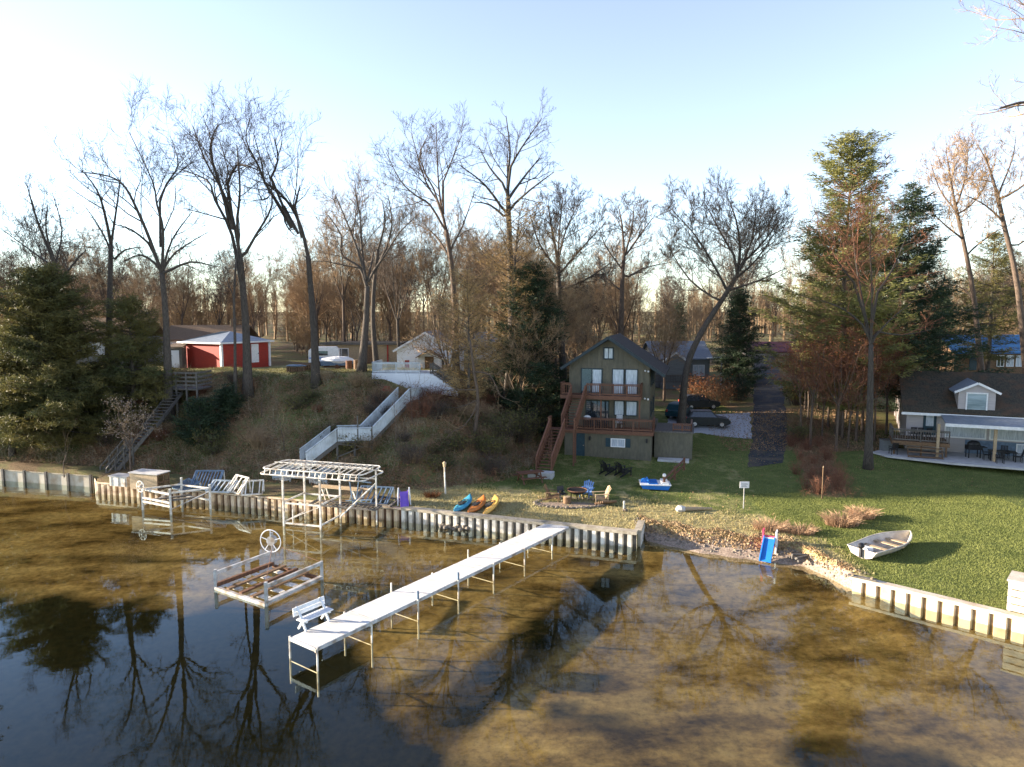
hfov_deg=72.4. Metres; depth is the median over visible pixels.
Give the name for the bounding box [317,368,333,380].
bluff shrub
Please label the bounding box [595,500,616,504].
firewood
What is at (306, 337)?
thicket tree
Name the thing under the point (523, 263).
forest tree
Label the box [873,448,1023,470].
patio
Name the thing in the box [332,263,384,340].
forest tree
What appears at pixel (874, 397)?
understorey tree
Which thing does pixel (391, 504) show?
dock frame
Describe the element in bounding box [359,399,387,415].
bluff shrub
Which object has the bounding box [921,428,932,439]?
deck chair
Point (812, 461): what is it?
bare shrub
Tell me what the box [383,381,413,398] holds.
bluff shrub
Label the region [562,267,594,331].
forest tree
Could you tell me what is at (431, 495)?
grass clump
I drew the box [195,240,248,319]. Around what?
forest tree
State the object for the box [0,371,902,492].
leaf litter
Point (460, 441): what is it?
bluff evergreen shrub
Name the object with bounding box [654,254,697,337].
forest tree
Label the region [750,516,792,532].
grass clump
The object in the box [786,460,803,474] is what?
bare shrub
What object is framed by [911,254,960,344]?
forest tree
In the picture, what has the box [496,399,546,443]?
hillside shrub
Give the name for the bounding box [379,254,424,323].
forest tree
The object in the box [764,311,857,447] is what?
understorey tree
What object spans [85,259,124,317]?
forest tree
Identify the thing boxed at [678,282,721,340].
forest tree
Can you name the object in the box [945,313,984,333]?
thicket tree
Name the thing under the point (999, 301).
forest tree
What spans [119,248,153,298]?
forest tree
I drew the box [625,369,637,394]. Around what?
window
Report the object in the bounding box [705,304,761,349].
thicket tree
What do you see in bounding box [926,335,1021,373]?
house
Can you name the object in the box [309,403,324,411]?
bluff shrub
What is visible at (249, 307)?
forest tree
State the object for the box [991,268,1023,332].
forest tree
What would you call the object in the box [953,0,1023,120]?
bare tree
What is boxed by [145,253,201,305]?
forest tree
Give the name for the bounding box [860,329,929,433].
understorey tree
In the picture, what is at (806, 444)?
bare shrub
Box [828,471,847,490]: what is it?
bare shrub
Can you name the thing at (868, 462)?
lawn tree
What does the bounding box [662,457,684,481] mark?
wooden rail
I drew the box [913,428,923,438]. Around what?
deck chair
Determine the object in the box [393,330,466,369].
cottage
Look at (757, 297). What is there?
forest tree
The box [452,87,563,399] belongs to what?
bare tree
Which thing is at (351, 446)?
bluff evergreen shrub
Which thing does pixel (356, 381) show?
bluff shrub
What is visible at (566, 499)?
log stool
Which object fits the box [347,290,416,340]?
thicket tree
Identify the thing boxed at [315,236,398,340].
forest tree
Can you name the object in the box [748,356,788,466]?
driveway
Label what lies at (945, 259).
forest tree
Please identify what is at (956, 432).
window
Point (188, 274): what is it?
forest tree
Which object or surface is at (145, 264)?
forest tree
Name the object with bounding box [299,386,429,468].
bluff stairs
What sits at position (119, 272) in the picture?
forest tree
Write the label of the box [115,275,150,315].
forest tree
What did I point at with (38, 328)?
hemlock
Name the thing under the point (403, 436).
bluff shrub
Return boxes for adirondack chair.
[543,484,561,501]
[579,480,594,497]
[592,485,611,501]
[599,460,616,475]
[614,461,632,477]
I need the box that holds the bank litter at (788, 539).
[638,513,857,571]
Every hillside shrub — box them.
[468,429,509,457]
[478,401,523,441]
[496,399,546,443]
[517,388,562,436]
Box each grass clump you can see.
[423,490,442,497]
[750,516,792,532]
[780,521,820,535]
[816,509,865,527]
[842,503,884,519]
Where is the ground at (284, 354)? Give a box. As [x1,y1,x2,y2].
[0,312,1023,637]
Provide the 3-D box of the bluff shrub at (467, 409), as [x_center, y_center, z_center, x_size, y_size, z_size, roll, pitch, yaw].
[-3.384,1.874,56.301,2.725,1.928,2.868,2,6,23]
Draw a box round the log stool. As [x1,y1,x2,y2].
[563,496,570,503]
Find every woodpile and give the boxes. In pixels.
[286,364,305,371]
[301,364,310,369]
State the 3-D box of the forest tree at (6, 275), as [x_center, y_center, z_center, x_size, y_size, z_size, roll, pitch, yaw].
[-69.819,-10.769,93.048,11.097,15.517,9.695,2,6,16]
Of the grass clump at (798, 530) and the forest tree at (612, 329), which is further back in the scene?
the forest tree at (612, 329)
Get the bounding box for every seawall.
[0,469,93,492]
[94,478,401,527]
[401,506,644,554]
[850,577,1023,643]
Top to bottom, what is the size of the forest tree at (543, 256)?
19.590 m
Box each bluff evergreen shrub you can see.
[109,433,127,442]
[169,428,186,437]
[183,433,215,444]
[191,425,233,444]
[193,438,230,454]
[278,393,316,409]
[297,388,323,398]
[305,419,349,438]
[338,430,378,449]
[422,453,464,471]
[424,443,448,453]
[434,428,475,452]
[474,459,495,469]
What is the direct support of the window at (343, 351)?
in the outbuilding at (351, 349)
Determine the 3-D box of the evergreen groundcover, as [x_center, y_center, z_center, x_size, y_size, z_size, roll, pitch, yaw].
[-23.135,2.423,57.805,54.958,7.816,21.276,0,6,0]
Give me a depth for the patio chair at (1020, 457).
53.03 m
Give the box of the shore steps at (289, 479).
[272,461,334,484]
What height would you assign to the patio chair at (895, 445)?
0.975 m
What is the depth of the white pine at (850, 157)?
59.82 m
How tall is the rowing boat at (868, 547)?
0.819 m
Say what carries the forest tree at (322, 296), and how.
on the ground at (284, 354)
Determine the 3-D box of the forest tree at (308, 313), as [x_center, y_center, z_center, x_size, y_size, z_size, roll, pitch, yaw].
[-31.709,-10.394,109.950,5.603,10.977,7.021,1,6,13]
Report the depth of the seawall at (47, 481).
53.14 m
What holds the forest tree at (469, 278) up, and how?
on the ground at (284, 354)
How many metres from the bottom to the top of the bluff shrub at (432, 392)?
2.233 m
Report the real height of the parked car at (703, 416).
1.474 m
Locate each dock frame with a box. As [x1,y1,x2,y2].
[172,478,200,490]
[189,470,225,489]
[205,479,238,492]
[226,474,250,494]
[241,479,264,495]
[308,499,382,510]
[353,485,394,503]
[371,496,399,506]
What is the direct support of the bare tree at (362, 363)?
on the ground at (284, 354)
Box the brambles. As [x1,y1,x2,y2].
[26,364,556,487]
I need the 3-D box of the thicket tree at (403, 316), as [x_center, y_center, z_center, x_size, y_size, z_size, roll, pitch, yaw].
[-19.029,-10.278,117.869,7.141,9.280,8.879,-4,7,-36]
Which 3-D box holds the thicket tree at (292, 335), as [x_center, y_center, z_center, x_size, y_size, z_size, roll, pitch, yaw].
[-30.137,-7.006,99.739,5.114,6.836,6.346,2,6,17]
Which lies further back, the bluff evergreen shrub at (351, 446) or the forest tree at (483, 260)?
the forest tree at (483, 260)
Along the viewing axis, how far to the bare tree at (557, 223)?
64.62 m
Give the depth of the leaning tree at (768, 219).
62.38 m
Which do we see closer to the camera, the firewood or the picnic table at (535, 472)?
the firewood
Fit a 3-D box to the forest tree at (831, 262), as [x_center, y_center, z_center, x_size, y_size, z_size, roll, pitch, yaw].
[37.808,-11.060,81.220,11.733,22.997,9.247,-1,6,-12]
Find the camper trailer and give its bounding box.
[308,346,339,365]
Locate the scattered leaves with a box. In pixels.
[424,363,992,563]
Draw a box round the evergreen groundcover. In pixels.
[0,364,556,486]
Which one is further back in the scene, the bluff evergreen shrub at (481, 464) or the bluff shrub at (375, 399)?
the bluff shrub at (375, 399)
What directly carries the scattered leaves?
on the ground at (284, 354)
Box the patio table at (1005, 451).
[987,449,1017,461]
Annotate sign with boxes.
[740,482,748,508]
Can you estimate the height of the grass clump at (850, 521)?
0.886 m
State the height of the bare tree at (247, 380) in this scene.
26.331 m
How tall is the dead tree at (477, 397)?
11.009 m
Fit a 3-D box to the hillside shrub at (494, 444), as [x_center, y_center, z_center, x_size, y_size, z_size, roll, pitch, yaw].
[-1.748,4.413,52.646,3.422,2.328,3.873,0,6,0]
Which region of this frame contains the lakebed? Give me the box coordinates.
[0,486,1023,766]
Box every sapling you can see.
[34,427,74,476]
[390,394,404,442]
[400,359,427,417]
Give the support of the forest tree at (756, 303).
on the ground at (284, 354)
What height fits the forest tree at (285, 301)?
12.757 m
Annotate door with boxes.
[171,350,179,367]
[251,344,258,362]
[367,347,372,363]
[425,357,433,368]
[574,433,584,455]
[923,415,936,434]
[969,354,976,369]
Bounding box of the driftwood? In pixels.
[791,553,808,561]
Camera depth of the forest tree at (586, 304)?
88.17 m
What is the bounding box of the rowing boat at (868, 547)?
[847,530,911,559]
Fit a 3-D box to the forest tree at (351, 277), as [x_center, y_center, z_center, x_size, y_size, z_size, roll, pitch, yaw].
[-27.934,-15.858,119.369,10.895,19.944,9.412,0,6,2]
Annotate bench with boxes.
[292,596,332,631]
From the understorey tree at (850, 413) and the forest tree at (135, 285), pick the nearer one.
the understorey tree at (850, 413)
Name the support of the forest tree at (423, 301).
on the ground at (284, 354)
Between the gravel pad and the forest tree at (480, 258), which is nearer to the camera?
the gravel pad
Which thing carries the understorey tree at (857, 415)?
on the ground at (284, 354)
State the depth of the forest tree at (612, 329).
98.19 m
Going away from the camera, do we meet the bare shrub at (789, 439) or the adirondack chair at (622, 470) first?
the adirondack chair at (622, 470)
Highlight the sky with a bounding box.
[0,0,1023,311]
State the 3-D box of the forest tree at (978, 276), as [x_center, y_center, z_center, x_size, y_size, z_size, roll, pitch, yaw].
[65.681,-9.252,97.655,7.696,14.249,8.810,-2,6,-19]
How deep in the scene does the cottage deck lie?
58.61 m
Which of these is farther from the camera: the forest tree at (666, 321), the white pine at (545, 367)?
the forest tree at (666, 321)
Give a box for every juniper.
[170,395,231,446]
[210,381,245,421]
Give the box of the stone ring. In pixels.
[533,497,608,508]
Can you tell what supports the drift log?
on the ground at (284, 354)
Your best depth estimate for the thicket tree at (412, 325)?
97.04 m
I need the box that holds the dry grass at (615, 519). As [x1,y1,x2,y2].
[408,482,873,574]
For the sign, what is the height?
2.021 m
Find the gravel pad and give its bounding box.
[667,413,751,438]
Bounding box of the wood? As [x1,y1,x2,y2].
[11,272,1017,344]
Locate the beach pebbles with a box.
[634,517,870,578]
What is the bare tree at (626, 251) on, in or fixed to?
on the ground at (284, 354)
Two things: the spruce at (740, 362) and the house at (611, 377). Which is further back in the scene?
the spruce at (740, 362)
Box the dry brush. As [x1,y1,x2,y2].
[0,363,556,486]
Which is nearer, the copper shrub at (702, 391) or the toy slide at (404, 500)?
the toy slide at (404, 500)
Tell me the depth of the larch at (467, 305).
56.63 m
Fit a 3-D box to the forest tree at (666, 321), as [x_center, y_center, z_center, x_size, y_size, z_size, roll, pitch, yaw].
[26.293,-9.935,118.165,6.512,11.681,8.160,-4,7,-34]
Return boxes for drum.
[346,360,351,368]
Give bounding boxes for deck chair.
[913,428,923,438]
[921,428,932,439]
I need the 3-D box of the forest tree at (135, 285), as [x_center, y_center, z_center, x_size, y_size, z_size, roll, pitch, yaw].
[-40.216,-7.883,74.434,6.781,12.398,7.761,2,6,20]
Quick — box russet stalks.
[784,417,866,497]
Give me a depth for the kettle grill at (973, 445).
54.63 m
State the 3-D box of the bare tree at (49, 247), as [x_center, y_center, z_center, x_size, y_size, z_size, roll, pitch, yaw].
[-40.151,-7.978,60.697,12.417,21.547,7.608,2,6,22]
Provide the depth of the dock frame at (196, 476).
48.38 m
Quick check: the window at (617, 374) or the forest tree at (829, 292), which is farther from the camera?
the forest tree at (829, 292)
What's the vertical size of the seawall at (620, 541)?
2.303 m
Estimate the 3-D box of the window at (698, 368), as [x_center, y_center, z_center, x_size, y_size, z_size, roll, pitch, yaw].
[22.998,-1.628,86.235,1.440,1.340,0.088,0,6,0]
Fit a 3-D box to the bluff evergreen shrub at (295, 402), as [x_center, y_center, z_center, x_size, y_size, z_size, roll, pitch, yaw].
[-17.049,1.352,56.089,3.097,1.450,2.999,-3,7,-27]
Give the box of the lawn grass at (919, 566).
[439,434,1023,612]
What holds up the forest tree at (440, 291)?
on the ground at (284, 354)
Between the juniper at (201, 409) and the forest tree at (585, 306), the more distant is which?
the forest tree at (585, 306)
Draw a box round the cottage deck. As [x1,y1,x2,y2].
[372,360,458,395]
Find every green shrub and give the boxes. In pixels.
[722,376,758,401]
[777,379,815,405]
[780,420,819,440]
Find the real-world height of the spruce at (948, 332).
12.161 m
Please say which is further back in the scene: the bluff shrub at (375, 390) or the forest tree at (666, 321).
the forest tree at (666, 321)
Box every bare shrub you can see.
[782,431,800,446]
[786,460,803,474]
[792,449,805,459]
[795,434,815,450]
[797,477,812,489]
[805,464,817,478]
[805,474,828,494]
[806,454,817,464]
[817,461,832,475]
[818,444,837,460]
[824,462,847,480]
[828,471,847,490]
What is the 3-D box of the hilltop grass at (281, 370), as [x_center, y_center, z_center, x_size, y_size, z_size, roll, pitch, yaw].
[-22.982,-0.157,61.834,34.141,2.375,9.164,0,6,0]
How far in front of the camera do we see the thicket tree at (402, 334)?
91.11 m
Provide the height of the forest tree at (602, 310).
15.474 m
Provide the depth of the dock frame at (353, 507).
43.85 m
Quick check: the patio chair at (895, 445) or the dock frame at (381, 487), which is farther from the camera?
the patio chair at (895, 445)
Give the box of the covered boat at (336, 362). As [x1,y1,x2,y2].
[320,356,353,368]
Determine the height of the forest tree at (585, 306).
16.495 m
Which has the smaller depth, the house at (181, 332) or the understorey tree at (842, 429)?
the understorey tree at (842, 429)
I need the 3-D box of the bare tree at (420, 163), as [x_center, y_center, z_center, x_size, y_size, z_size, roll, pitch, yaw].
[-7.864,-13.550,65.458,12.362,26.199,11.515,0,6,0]
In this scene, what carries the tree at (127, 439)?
on the ground at (284, 354)
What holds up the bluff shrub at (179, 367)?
on the ground at (284, 354)
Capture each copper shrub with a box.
[673,368,729,408]
[703,374,746,405]
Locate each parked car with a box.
[665,401,692,417]
[678,394,720,408]
[686,409,730,427]
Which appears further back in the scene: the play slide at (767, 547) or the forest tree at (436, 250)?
the forest tree at (436, 250)
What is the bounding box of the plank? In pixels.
[847,573,876,580]
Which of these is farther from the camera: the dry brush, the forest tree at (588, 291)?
the forest tree at (588, 291)
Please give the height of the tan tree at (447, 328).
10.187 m
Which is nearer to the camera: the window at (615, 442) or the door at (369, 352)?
the window at (615, 442)
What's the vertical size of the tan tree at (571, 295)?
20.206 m
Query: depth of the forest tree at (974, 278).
126.08 m
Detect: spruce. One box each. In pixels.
[671,300,690,340]
[705,285,779,386]
[908,286,974,371]
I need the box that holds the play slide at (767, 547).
[759,528,777,562]
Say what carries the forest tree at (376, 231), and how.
on the ground at (284, 354)
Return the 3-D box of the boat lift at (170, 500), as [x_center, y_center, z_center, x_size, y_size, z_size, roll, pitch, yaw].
[-22.310,8.080,46.334,4.506,3.508,2.047,2,6,18]
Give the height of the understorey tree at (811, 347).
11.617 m
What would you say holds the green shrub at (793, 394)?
on the ground at (284, 354)
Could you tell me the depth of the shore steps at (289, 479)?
49.62 m
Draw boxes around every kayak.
[453,494,471,510]
[467,495,485,512]
[483,495,498,513]
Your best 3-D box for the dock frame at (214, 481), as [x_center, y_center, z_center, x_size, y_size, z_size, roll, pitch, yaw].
[-19.674,6.977,47.508,1.780,0.642,1.244,1,6,8]
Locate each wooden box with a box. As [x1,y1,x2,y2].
[108,473,129,486]
[128,468,169,490]
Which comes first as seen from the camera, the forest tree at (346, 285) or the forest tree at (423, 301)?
the forest tree at (346, 285)
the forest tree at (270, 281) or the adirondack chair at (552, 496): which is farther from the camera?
the forest tree at (270, 281)
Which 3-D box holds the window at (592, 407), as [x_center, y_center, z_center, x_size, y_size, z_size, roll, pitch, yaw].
[7.005,2.456,57.635,1.940,2.140,0.088,2,6,15]
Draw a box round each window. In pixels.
[91,343,104,354]
[339,348,348,356]
[404,359,409,367]
[581,368,602,393]
[585,400,608,426]
[603,347,613,359]
[611,438,624,447]
[612,369,623,393]
[614,400,623,415]
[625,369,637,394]
[626,401,637,415]
[650,399,651,416]
[693,365,704,375]
[944,426,986,439]
[989,429,1023,441]
[996,355,1004,366]
[1006,355,1013,366]
[1015,355,1021,366]
[1016,444,1023,454]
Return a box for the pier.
[289,524,568,696]
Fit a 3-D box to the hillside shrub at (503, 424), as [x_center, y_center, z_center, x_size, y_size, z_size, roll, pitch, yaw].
[-0.928,3.062,55.287,4.156,3.019,4.581,0,6,0]
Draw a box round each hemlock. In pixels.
[0,260,138,451]
[0,354,92,456]
[77,287,191,424]
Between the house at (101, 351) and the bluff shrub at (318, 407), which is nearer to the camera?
the bluff shrub at (318, 407)
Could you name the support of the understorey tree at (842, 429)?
on the ground at (284, 354)
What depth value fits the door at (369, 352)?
75.97 m
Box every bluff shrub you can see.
[90,430,118,446]
[122,396,152,413]
[123,423,156,445]
[127,403,157,424]
[148,425,172,440]
[165,419,179,432]
[172,363,198,379]
[183,379,216,397]
[193,391,213,401]
[220,368,242,383]
[237,377,261,391]
[237,423,278,449]
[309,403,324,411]
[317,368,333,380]
[319,418,344,431]
[342,371,368,385]
[348,431,385,452]
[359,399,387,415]
[360,376,377,388]
[365,384,389,399]
[367,390,386,404]
[376,401,394,414]
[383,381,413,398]
[387,436,433,464]
[392,429,415,441]
[400,393,443,417]
[405,450,420,463]
[406,381,450,404]
[422,395,453,419]
[446,391,471,408]
[453,394,485,418]
[471,401,501,422]
[474,446,516,475]
[479,391,500,405]
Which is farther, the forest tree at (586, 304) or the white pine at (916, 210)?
the forest tree at (586, 304)
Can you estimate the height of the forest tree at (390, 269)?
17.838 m
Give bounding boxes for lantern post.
[443,461,445,493]
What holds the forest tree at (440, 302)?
on the ground at (284, 354)
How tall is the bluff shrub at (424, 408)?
2.237 m
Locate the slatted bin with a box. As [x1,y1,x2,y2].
[1007,570,1023,613]
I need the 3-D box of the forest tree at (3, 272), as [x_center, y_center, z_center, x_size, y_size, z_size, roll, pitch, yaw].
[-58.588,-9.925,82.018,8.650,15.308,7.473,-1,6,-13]
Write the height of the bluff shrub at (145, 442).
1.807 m
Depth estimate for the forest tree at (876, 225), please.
92.18 m
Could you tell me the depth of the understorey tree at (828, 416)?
64.53 m
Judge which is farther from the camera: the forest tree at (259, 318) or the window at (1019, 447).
the forest tree at (259, 318)
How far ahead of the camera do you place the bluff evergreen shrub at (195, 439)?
53.72 m
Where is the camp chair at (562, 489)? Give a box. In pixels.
[557,486,567,500]
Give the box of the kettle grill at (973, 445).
[965,440,987,457]
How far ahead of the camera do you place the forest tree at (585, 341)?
79.57 m
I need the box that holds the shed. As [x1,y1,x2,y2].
[170,343,186,367]
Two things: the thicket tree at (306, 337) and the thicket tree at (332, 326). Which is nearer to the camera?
the thicket tree at (306, 337)
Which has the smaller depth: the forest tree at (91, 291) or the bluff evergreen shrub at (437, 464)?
the bluff evergreen shrub at (437, 464)
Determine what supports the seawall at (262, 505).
on the ground at (284, 354)
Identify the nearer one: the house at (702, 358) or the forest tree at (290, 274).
the house at (702, 358)
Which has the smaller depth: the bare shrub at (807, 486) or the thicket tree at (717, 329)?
the bare shrub at (807, 486)
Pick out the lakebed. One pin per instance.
(124, 642)
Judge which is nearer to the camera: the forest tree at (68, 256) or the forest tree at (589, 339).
the forest tree at (589, 339)
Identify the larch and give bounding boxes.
[428,261,512,409]
[463,193,565,409]
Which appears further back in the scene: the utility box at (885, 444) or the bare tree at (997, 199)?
the bare tree at (997, 199)
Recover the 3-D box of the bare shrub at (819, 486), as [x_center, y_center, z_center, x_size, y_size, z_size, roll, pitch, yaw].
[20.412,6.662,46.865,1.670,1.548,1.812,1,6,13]
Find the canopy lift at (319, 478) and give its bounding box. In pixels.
[260,459,382,537]
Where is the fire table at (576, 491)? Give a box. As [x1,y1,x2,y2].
[567,487,586,500]
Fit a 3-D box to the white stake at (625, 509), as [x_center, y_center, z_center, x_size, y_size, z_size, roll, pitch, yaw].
[6.978,7.671,43.209,0.316,0.800,0.292,0,6,0]
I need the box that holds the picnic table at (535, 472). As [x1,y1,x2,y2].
[513,469,546,484]
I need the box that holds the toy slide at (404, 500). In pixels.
[397,487,410,506]
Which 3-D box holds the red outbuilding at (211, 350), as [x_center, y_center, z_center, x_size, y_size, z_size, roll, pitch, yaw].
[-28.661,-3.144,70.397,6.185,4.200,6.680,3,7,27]
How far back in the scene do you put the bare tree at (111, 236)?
58.47 m
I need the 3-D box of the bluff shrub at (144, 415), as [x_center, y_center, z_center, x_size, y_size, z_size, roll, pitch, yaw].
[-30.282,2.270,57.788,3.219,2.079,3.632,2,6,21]
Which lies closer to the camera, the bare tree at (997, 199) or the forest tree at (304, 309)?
the bare tree at (997, 199)
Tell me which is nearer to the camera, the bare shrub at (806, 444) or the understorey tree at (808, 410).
the bare shrub at (806, 444)
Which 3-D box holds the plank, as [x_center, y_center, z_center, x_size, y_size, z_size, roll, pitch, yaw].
[16.242,8.976,32.479,1.200,0.100,0.240,4,7,34]
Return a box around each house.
[73,318,162,363]
[160,318,259,343]
[474,332,500,359]
[528,333,693,478]
[643,341,721,388]
[743,342,799,355]
[889,370,1023,461]
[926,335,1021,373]
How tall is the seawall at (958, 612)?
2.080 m
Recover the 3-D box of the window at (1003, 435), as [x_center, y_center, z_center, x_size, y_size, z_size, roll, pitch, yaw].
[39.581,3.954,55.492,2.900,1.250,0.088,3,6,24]
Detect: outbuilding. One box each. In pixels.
[177,331,273,368]
[320,341,407,363]
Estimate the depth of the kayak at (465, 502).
43.72 m
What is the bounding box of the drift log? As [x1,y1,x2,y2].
[676,505,711,511]
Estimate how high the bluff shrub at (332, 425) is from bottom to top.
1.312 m
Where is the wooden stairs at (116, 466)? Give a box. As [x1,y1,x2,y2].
[99,370,211,472]
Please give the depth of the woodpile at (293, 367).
61.90 m
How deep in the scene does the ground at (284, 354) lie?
50.25 m
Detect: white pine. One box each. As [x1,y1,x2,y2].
[482,288,547,401]
[491,258,571,433]
[746,127,940,434]
[830,181,1014,411]
[943,230,1023,371]
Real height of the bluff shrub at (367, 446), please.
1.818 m
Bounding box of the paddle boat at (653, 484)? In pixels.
[639,477,670,489]
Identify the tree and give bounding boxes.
[0,165,115,401]
[0,194,98,281]
[0,238,42,295]
[0,252,17,297]
[23,243,85,284]
[23,245,101,312]
[31,198,117,313]
[44,74,238,422]
[54,147,153,392]
[64,228,146,305]
[69,256,106,317]
[72,267,104,317]
[83,268,125,311]
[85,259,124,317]
[89,251,175,361]
[97,393,165,471]
[113,242,184,314]
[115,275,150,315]
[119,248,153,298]
[136,79,306,400]
[143,270,197,315]
[145,224,206,324]
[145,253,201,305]
[154,292,207,325]
[168,288,222,324]
[177,292,208,319]
[192,253,248,324]
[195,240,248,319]
[200,282,262,324]
[202,311,237,324]
[206,77,329,388]
[206,198,262,399]
[216,250,288,316]
[221,246,287,328]
[230,289,259,320]
[237,295,267,328]
[250,303,264,328]
[270,246,312,347]
[271,313,302,349]
[273,251,319,348]
[274,273,308,351]
[275,213,345,311]
[278,311,310,349]
[280,306,325,350]
[282,265,333,349]
[284,211,343,345]
[284,294,328,330]
[286,293,326,347]
[286,313,327,357]
[294,152,405,341]
[299,159,433,371]
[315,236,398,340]
[315,268,362,326]
[315,270,340,341]
[318,265,371,340]
[318,303,353,340]
[328,232,372,340]
[332,192,409,361]
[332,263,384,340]
[336,314,362,340]
[338,225,398,285]
[341,294,370,340]
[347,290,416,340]
[348,203,450,347]
[351,228,428,339]
[364,101,488,376]
[364,240,417,339]
[369,244,411,340]
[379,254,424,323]
[380,305,428,340]
[384,299,418,337]
[391,312,425,340]
[394,190,491,329]
[394,239,447,330]
[397,278,488,382]
[418,314,436,332]
[419,275,459,323]
[419,303,520,447]
[426,237,470,287]
[427,282,451,325]
[442,253,497,351]
[445,221,505,354]
[450,201,530,331]
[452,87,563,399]
[453,226,515,340]
[455,228,551,317]
[456,230,506,316]
[461,295,556,422]
[476,206,616,403]
[486,235,572,331]
[513,240,562,286]
[519,174,623,421]
[528,253,601,391]
[548,339,580,377]
[551,294,608,360]
[555,277,608,356]
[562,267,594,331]
[564,264,619,328]
[565,314,608,359]
[572,239,629,341]
[578,221,691,333]
[580,271,624,338]
[584,186,686,334]
[584,280,634,334]
[591,258,661,340]
[595,300,643,344]
[624,326,642,344]
[629,298,698,400]
[630,323,663,347]
[651,167,800,422]
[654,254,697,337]
[654,294,691,337]
[665,297,715,340]
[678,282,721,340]
[692,215,775,358]
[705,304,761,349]
[710,260,766,314]
[710,320,761,357]
[732,281,765,338]
[759,281,791,341]
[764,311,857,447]
[766,328,831,429]
[770,215,838,384]
[782,318,826,409]
[783,147,950,469]
[784,301,837,408]
[785,322,821,418]
[788,196,892,309]
[790,318,895,451]
[804,255,861,321]
[806,317,869,426]
[809,352,859,436]
[811,318,886,437]
[817,353,889,448]
[818,299,909,441]
[820,195,899,287]
[824,298,912,430]
[848,331,921,441]
[849,217,944,304]
[851,227,905,312]
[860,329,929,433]
[882,340,923,418]
[899,296,935,327]
[900,244,962,313]
[905,117,1017,372]
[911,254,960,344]
[930,259,965,305]
[936,257,996,321]
[945,280,967,326]
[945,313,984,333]
[949,267,1007,328]
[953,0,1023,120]
[954,248,1023,334]
[956,123,1023,373]
[978,272,1015,332]
[986,245,1023,332]
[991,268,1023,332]
[993,314,1018,334]
[999,261,1023,312]
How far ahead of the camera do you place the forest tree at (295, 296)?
101.45 m
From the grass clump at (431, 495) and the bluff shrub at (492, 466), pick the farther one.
the bluff shrub at (492, 466)
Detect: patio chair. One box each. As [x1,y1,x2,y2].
[889,443,898,454]
[981,447,991,460]
[995,451,1004,462]
[1001,445,1009,457]
[1013,449,1023,461]
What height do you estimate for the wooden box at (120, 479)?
0.720 m
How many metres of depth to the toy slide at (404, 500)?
44.32 m
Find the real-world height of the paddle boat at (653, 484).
0.610 m
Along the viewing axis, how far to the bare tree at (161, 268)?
55.29 m
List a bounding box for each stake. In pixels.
[623,501,627,511]
[821,466,823,498]
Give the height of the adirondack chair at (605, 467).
1.150 m
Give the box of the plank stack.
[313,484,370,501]
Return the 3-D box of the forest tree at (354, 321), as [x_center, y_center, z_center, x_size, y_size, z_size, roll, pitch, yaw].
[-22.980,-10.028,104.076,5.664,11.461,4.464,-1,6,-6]
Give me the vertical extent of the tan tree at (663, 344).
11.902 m
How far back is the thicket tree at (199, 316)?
90.78 m
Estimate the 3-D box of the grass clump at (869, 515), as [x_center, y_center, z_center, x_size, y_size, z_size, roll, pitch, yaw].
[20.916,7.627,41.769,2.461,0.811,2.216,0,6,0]
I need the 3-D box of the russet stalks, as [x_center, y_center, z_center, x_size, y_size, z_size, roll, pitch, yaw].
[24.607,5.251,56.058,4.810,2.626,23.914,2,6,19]
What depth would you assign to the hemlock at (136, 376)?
56.57 m
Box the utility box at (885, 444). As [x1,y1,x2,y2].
[879,438,892,450]
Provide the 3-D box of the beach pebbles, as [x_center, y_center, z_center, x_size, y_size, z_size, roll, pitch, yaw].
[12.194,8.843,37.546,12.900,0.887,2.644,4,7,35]
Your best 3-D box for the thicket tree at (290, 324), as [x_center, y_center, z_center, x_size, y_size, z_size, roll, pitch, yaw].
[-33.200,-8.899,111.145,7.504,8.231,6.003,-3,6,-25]
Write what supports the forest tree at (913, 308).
on the ground at (284, 354)
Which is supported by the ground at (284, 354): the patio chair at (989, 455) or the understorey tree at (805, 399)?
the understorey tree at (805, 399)
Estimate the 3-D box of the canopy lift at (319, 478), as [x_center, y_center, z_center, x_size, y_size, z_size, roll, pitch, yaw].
[-11.665,7.513,43.211,7.190,5.070,2.990,2,6,16]
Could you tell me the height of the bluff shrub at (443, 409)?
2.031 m
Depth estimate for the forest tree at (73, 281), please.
92.05 m
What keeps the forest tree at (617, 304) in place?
on the ground at (284, 354)
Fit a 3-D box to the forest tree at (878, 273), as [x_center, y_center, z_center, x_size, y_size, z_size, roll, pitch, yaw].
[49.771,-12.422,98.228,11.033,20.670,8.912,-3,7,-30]
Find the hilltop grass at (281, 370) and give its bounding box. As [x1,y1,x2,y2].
[130,366,434,391]
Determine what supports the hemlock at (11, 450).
on the ground at (284, 354)
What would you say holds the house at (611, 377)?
on the ground at (284, 354)
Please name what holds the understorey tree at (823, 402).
on the ground at (284, 354)
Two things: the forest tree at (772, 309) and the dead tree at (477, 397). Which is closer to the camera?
the dead tree at (477, 397)
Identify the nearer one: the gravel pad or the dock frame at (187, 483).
the dock frame at (187, 483)
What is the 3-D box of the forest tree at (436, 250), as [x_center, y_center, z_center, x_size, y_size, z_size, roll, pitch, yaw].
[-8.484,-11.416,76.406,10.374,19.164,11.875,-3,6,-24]
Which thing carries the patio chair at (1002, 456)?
on the patio
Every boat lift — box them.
[136,477,211,521]
[213,529,323,627]
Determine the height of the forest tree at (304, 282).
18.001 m
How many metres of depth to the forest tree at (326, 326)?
108.38 m
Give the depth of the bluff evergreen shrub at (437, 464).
49.62 m

